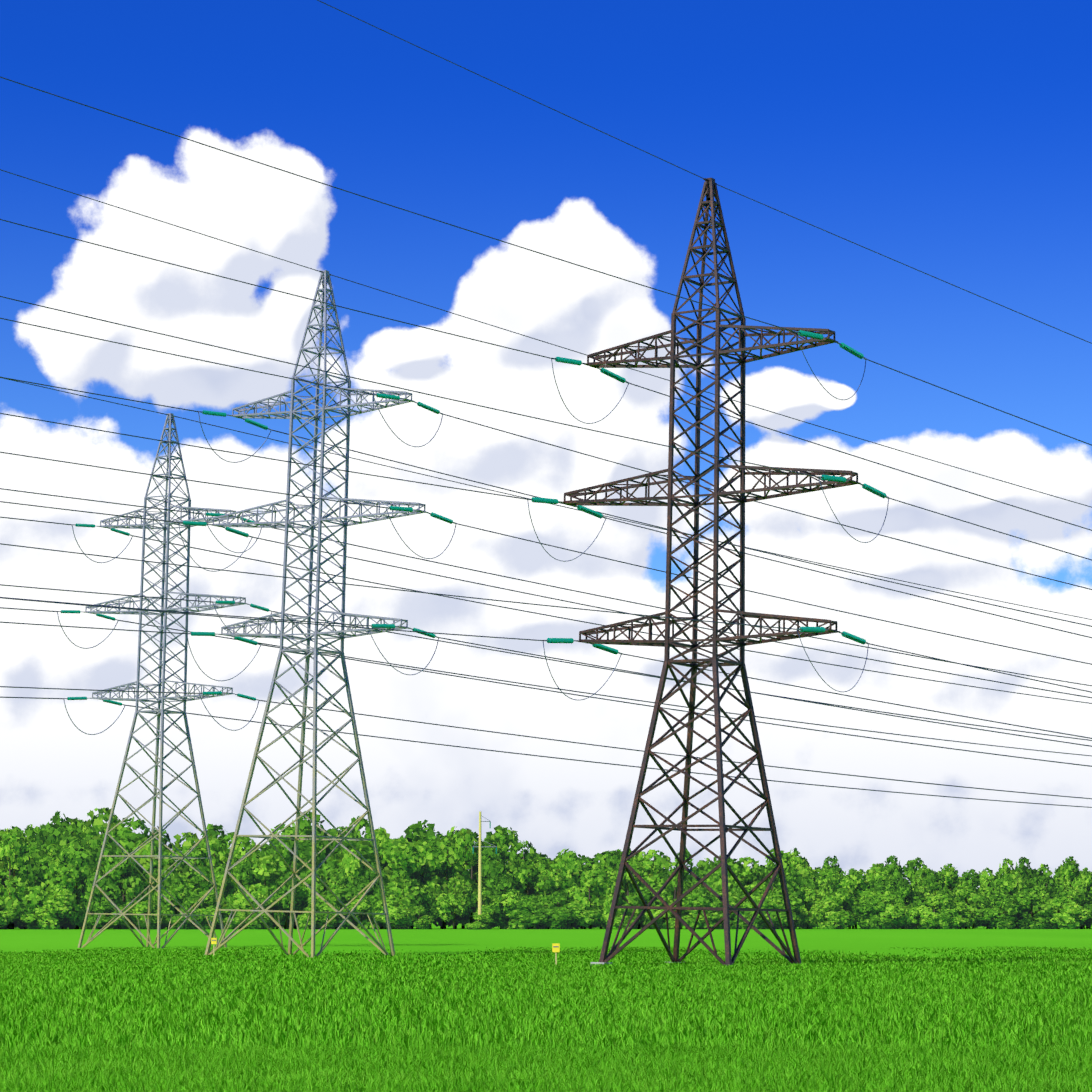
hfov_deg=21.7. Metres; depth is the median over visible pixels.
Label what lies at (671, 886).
tree
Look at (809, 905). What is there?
tree
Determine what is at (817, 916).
tree
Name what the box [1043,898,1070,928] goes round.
bush
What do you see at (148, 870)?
tree
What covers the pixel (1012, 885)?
tree
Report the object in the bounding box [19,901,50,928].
bush
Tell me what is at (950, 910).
bush
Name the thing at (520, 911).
bush
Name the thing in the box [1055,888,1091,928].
bush
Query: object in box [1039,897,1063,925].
bush
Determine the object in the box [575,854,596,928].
tree
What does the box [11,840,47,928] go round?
tree
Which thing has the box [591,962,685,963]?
pylon footings
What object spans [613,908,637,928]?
bush
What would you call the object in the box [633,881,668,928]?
tree
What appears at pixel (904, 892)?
tree
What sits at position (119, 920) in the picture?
bush
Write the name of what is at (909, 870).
tree
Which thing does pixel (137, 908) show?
bush
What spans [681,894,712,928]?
bush
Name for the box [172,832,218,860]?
tree
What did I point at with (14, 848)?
tree
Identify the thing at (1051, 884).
tree
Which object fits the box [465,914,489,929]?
bush
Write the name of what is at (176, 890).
tree
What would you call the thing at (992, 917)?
bush
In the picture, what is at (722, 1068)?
grass
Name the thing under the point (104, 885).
tree
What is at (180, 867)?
tree
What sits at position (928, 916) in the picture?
bush
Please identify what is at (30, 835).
tree
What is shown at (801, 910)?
bush
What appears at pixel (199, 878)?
tree
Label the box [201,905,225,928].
bush
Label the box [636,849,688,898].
tree
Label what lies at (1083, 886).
tree
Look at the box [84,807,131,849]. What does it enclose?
tree
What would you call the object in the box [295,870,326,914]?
tree
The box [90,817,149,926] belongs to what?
tree
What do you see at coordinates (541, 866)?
tree
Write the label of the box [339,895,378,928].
bush
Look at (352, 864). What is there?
tree
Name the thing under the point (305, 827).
tree
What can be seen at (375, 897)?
tree
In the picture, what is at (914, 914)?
bush
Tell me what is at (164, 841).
tree
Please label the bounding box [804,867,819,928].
tree
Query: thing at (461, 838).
tree
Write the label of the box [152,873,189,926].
tree
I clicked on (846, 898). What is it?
bush
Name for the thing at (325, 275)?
pylon
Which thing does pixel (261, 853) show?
tree
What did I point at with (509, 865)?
tree
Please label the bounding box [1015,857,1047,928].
tree
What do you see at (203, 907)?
bush
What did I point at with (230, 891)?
tree
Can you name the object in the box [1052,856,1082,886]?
tree
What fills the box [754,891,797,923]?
bush
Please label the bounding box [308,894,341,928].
bush
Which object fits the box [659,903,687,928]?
bush
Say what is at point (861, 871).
tree
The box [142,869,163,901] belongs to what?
tree
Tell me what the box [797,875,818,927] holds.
tree
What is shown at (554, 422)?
pylon right conductors
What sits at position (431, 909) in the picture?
tree
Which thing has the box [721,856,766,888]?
tree
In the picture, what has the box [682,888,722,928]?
bush
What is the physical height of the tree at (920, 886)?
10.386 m
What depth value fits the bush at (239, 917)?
541.65 m
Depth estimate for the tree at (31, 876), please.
541.81 m
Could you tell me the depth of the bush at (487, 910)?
544.36 m
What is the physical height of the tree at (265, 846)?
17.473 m
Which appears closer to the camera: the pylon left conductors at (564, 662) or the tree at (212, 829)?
the pylon left conductors at (564, 662)
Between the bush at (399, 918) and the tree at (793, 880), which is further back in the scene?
the tree at (793, 880)
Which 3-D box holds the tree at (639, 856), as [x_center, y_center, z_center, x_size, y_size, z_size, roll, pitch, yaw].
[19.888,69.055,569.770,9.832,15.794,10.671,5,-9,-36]
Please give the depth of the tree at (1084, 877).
575.71 m
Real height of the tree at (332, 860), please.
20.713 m
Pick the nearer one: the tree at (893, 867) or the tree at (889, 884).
the tree at (889, 884)
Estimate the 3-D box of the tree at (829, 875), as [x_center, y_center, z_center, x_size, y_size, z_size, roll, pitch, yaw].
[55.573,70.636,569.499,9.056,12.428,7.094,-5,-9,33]
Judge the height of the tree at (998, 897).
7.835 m
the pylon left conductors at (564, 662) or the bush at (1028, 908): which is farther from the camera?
the bush at (1028, 908)
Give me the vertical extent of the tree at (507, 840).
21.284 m
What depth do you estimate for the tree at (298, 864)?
560.37 m
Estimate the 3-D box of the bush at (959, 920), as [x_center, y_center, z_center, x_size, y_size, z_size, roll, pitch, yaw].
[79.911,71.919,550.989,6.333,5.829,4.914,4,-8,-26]
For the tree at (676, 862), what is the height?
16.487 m
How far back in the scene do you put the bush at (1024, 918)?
550.64 m
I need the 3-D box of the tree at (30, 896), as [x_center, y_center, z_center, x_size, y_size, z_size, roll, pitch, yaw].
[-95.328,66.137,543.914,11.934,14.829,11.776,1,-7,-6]
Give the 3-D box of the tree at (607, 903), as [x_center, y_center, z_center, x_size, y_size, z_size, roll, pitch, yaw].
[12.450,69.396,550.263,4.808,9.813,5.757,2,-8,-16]
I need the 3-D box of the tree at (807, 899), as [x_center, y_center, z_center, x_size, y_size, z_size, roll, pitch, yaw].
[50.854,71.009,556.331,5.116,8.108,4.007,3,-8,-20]
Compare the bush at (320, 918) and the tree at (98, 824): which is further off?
the tree at (98, 824)
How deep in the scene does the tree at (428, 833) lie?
561.84 m
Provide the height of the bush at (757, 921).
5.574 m
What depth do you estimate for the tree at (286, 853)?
554.03 m
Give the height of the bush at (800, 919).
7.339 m
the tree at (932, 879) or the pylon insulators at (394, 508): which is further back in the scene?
the tree at (932, 879)
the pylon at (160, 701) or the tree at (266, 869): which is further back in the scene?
the tree at (266, 869)
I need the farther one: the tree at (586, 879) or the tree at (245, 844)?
the tree at (245, 844)
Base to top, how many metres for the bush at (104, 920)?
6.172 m
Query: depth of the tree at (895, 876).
570.38 m
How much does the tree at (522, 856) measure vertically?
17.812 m
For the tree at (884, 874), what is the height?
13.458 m
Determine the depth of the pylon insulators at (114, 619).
212.86 m
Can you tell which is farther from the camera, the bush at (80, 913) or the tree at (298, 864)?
the tree at (298, 864)
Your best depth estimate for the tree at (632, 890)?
557.31 m
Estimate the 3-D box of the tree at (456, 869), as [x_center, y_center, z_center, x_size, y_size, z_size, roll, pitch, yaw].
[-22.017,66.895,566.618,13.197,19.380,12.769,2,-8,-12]
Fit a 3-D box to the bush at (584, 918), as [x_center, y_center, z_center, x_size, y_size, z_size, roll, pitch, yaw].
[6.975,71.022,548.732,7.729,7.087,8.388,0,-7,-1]
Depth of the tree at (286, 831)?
573.01 m
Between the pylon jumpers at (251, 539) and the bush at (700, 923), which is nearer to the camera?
the pylon jumpers at (251, 539)
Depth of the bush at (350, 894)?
543.17 m
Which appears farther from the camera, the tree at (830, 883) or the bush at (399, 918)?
the tree at (830, 883)
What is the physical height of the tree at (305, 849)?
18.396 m
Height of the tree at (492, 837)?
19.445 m
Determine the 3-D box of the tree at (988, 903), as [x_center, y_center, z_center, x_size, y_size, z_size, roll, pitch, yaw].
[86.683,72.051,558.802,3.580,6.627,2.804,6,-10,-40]
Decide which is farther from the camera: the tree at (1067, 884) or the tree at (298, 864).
the tree at (1067, 884)
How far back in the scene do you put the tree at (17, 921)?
550.08 m
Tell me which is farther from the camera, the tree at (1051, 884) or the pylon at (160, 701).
the tree at (1051, 884)
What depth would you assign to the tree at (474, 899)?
552.78 m
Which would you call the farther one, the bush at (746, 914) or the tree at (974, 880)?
the tree at (974, 880)
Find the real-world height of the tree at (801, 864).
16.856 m
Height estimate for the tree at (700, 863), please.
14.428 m
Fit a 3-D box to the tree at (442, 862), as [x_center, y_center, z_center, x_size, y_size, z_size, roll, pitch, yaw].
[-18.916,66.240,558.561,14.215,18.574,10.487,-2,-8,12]
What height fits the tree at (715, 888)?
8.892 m
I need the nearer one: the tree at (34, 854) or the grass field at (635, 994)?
the grass field at (635, 994)
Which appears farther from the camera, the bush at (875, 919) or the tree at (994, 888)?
the tree at (994, 888)
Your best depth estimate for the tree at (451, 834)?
573.24 m
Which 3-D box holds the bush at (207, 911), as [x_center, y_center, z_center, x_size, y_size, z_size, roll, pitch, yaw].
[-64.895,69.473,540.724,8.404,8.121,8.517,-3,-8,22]
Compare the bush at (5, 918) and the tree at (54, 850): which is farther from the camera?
the tree at (54, 850)
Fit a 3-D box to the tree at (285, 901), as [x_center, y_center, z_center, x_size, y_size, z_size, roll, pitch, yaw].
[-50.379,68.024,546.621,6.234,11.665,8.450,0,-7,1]
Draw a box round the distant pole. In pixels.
[473,811,496,914]
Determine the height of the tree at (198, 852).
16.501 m
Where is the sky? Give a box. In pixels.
[0,0,1091,888]
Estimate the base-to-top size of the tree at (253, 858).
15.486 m
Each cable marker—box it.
[211,938,216,955]
[552,943,559,964]
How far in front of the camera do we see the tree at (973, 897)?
554.70 m
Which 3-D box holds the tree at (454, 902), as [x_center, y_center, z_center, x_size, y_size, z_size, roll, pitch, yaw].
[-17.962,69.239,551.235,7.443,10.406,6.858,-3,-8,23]
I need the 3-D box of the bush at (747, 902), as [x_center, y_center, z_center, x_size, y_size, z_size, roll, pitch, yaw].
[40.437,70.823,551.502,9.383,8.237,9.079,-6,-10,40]
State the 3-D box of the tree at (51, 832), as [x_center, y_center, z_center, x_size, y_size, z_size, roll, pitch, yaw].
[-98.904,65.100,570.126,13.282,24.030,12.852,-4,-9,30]
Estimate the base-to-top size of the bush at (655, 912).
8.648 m
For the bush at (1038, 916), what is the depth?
551.75 m
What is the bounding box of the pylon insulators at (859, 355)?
[528,330,888,653]
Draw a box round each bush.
[0,897,17,928]
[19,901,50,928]
[28,892,64,928]
[34,888,76,929]
[77,905,98,928]
[87,900,117,928]
[107,903,136,928]
[109,905,135,928]
[131,906,163,928]
[132,900,166,928]
[136,902,161,928]
[169,902,199,928]
[175,893,206,928]
[182,900,223,917]
[193,890,231,928]
[194,895,217,928]
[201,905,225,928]
[216,905,237,928]
[223,902,248,928]
[245,898,273,928]
[296,899,328,928]
[298,906,318,928]
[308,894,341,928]
[316,886,353,928]
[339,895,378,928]
[374,895,415,928]
[393,909,412,928]
[409,905,433,928]
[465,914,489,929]
[472,905,498,928]
[489,889,530,928]
[503,907,525,928]
[510,894,551,928]
[522,895,546,928]
[527,895,555,926]
[538,894,561,928]
[546,889,579,928]
[557,899,582,928]
[567,898,601,928]
[613,904,640,928]
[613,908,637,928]
[644,889,686,928]
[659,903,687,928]
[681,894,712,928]
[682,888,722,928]
[685,901,722,928]
[700,895,733,928]
[718,893,744,928]
[730,887,763,924]
[733,904,762,928]
[741,890,771,928]
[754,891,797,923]
[758,920,777,928]
[769,894,805,928]
[773,887,808,928]
[812,899,846,928]
[820,888,859,928]
[851,895,893,928]
[858,890,876,921]
[858,897,890,928]
[867,910,886,928]
[869,890,901,928]
[877,891,911,925]
[899,903,918,928]
[906,907,928,928]
[907,897,937,921]
[915,894,950,928]
[932,899,958,928]
[945,902,972,928]
[975,893,1020,928]
[1004,911,1032,928]
[1012,888,1053,928]
[1020,902,1038,928]
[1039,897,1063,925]
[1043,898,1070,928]
[1044,902,1061,928]
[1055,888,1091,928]
[1057,891,1091,928]
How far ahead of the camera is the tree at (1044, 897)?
558.25 m
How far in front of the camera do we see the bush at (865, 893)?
551.86 m
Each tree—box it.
[0,826,27,928]
[1,843,40,928]
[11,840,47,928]
[14,827,54,928]
[17,860,50,924]
[18,853,75,908]
[24,824,41,838]
[35,811,74,848]
[39,841,70,926]
[41,838,98,928]
[43,831,91,928]
[60,837,101,928]
[64,817,91,836]
[77,826,100,928]
[77,845,120,928]
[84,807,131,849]
[84,834,117,927]
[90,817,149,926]
[101,846,143,928]
[120,852,148,890]
[132,837,182,927]
[139,849,184,928]
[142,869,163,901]
[149,826,171,851]
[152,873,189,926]
[153,849,196,928]
[154,878,189,925]
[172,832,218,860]
[181,865,219,902]
[182,846,217,891]
[189,835,236,881]
[190,824,232,872]
[196,864,233,906]
[217,832,261,862]
[223,860,254,904]
[228,851,262,928]
[228,853,286,913]
[250,844,275,928]
[254,848,280,926]
[264,837,300,928]
[267,869,300,928]
[270,823,306,859]
[283,860,306,928]
[289,811,346,928]
[293,869,321,926]
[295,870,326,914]
[297,826,382,892]
[297,838,330,914]
[320,874,348,909]
[327,867,347,928]
[336,816,369,851]
[337,846,365,927]
[343,877,375,924]
[354,862,388,927]
[364,886,398,928]
[365,826,389,928]
[378,837,417,902]
[385,869,424,928]
[389,840,451,926]
[392,819,442,928]
[417,836,482,928]
[419,886,439,923]
[435,876,472,928]
[436,826,474,928]
[436,834,465,928]
[449,828,490,928]
[455,844,476,928]
[467,833,501,925]
[469,840,510,926]
[470,886,489,927]
[486,825,518,928]
[489,872,522,927]
[499,862,532,896]
[501,840,551,875]
[512,861,557,900]
[529,856,548,927]
[538,868,566,925]
[540,849,584,890]
[560,877,580,928]
[565,867,608,928]
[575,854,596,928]
[578,864,599,928]
[579,864,617,927]
[586,850,611,927]
[596,879,621,928]
[602,859,644,919]
[604,850,639,927]
[606,849,632,888]
[623,871,648,928]
[625,851,650,886]
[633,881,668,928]
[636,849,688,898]
[658,855,671,875]
[659,867,691,926]
[672,848,701,928]
[685,874,690,928]
[688,866,705,891]
[691,858,712,877]
[692,854,743,895]
[708,884,721,899]
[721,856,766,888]
[729,881,741,893]
[742,880,769,891]
[750,865,767,883]
[759,864,778,890]
[765,848,795,870]
[770,864,801,897]
[782,847,812,878]
[795,887,816,928]
[796,888,817,928]
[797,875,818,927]
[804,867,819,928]
[809,882,832,926]
[812,868,841,927]
[813,855,844,881]
[817,880,834,920]
[833,868,867,928]
[853,863,892,897]
[855,869,868,928]
[867,877,884,891]
[875,855,908,928]
[883,878,896,893]
[891,872,907,928]
[891,881,924,906]
[902,857,926,885]
[906,877,934,907]
[914,866,935,895]
[921,871,954,909]
[933,863,978,901]
[953,869,979,928]
[953,884,986,928]
[971,887,980,927]
[976,883,993,928]
[977,867,998,928]
[980,897,992,928]
[984,877,1005,928]
[990,890,1009,926]
[995,858,1027,884]
[997,870,1041,920]
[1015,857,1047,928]
[1016,875,1031,893]
[1029,884,1055,912]
[1036,864,1052,882]
[1037,875,1064,898]
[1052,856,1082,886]
[1054,885,1069,897]
[1057,880,1072,891]
[1072,867,1091,928]
[1078,883,1091,928]
[1082,905,1091,928]
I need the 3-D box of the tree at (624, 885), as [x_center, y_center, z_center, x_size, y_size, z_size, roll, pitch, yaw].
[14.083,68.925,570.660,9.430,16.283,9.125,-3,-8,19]
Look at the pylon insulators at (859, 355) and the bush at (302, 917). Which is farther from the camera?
the bush at (302, 917)
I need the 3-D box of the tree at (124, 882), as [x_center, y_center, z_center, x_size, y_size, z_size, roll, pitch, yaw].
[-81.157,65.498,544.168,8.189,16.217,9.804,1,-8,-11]
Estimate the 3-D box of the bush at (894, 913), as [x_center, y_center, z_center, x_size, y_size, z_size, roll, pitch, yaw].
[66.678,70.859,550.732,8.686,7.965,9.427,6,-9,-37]
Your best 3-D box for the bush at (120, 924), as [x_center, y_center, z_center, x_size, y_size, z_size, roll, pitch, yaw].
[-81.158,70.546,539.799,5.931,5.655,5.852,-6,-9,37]
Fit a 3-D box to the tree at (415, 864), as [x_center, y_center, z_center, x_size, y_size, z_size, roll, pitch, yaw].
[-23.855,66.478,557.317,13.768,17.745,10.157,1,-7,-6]
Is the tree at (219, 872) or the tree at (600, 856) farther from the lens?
the tree at (600, 856)
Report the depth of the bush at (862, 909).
548.49 m
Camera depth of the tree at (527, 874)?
551.74 m
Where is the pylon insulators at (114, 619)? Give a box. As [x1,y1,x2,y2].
[58,513,271,705]
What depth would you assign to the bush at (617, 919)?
545.70 m
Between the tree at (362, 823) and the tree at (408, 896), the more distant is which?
the tree at (362, 823)
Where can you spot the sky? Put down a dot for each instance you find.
(950, 141)
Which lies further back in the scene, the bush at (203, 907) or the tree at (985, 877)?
the tree at (985, 877)
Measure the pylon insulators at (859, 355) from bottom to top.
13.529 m
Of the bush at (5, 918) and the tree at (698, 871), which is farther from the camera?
the tree at (698, 871)
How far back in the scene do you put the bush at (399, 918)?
540.84 m
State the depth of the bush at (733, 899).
548.73 m
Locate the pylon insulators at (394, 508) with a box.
[179,393,456,644]
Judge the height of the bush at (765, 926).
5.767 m
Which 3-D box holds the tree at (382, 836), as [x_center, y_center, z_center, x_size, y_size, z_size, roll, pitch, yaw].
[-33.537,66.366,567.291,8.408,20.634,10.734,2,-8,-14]
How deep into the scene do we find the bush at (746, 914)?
548.31 m
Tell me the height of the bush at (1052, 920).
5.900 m
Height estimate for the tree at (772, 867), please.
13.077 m
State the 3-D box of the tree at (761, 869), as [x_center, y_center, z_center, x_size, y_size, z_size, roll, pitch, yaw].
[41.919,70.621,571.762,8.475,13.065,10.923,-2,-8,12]
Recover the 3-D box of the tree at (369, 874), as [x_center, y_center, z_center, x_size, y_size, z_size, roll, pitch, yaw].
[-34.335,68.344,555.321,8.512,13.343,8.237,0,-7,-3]
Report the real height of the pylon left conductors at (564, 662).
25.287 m
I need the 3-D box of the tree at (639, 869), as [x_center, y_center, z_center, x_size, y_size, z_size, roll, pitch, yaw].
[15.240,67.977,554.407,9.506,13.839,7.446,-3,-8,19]
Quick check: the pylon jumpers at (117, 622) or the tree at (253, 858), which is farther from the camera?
the tree at (253, 858)
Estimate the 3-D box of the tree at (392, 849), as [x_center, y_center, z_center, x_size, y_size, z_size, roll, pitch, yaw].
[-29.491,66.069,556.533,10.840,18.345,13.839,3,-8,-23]
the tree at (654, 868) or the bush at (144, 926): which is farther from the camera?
the tree at (654, 868)
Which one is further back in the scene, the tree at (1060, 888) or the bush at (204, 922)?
the tree at (1060, 888)
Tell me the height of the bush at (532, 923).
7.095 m
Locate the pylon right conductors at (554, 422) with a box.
[0,0,1091,738]
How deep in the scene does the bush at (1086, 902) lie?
555.38 m
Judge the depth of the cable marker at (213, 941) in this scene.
158.66 m
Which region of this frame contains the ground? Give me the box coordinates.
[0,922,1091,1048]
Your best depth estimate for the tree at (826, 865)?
577.40 m
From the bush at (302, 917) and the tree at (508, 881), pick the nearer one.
the bush at (302, 917)
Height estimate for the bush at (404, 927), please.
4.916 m
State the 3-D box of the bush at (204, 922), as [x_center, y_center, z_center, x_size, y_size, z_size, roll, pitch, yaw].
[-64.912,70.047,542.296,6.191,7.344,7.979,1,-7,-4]
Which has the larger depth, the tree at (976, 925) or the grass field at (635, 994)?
the tree at (976, 925)
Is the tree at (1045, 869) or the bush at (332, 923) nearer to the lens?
the bush at (332, 923)
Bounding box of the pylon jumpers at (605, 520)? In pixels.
[527,332,888,699]
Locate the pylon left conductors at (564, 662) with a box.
[0,378,1091,807]
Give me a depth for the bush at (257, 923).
539.72 m
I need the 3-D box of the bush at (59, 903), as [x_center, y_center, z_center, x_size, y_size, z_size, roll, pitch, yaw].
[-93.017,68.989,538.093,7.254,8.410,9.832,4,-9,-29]
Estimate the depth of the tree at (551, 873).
552.05 m
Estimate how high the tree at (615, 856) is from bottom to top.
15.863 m
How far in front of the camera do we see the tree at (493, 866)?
555.36 m
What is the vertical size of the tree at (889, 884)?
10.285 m
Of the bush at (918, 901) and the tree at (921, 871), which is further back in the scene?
the tree at (921, 871)
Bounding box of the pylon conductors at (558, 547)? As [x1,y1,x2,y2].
[0,169,1091,766]
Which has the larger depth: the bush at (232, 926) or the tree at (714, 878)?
the tree at (714, 878)
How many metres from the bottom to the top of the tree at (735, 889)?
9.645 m
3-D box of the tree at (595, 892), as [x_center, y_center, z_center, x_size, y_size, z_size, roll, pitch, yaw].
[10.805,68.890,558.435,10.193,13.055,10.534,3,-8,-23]
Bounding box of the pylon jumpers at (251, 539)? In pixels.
[178,395,455,680]
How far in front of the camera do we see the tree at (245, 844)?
569.74 m
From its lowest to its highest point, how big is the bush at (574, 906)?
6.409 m
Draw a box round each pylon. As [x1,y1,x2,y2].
[78,413,246,947]
[204,270,427,956]
[563,178,860,965]
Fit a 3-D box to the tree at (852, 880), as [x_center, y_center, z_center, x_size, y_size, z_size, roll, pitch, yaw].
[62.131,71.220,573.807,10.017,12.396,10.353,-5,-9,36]
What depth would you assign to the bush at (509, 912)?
545.45 m
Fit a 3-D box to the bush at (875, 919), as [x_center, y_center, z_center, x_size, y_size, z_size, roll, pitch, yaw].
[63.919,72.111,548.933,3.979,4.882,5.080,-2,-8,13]
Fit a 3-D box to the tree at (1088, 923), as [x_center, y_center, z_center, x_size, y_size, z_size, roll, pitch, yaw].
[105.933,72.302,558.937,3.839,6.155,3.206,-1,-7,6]
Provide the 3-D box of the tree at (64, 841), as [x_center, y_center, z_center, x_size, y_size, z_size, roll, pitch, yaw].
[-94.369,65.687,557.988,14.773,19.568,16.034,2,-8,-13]
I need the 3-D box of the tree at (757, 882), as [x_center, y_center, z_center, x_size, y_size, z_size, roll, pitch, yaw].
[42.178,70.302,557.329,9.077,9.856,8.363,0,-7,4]
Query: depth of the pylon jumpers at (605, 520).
129.94 m
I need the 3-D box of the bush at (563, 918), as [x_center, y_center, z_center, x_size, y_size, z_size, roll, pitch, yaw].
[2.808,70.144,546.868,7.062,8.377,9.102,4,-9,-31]
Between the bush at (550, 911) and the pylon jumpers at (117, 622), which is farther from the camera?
the bush at (550, 911)
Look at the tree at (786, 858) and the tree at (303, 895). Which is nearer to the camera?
the tree at (303, 895)
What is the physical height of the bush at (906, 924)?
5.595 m
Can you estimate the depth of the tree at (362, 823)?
574.87 m
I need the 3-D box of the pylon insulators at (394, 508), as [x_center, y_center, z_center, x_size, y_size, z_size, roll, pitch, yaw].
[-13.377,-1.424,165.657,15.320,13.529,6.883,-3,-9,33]
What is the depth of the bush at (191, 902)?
537.95 m
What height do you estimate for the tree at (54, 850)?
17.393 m
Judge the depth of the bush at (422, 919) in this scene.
542.42 m
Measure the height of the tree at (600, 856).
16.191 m
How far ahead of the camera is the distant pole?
540.89 m
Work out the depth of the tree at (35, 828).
570.65 m
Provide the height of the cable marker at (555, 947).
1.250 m
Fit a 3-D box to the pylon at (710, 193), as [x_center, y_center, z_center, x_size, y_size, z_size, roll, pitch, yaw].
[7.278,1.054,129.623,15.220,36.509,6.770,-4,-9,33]
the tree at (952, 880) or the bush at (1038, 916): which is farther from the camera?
the tree at (952, 880)
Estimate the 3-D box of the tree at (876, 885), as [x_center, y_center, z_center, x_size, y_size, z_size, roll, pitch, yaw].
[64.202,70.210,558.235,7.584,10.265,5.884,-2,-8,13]
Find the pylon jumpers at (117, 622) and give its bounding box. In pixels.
[57,515,271,734]
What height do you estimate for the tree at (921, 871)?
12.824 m
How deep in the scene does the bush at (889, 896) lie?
550.60 m
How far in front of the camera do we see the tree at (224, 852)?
562.15 m

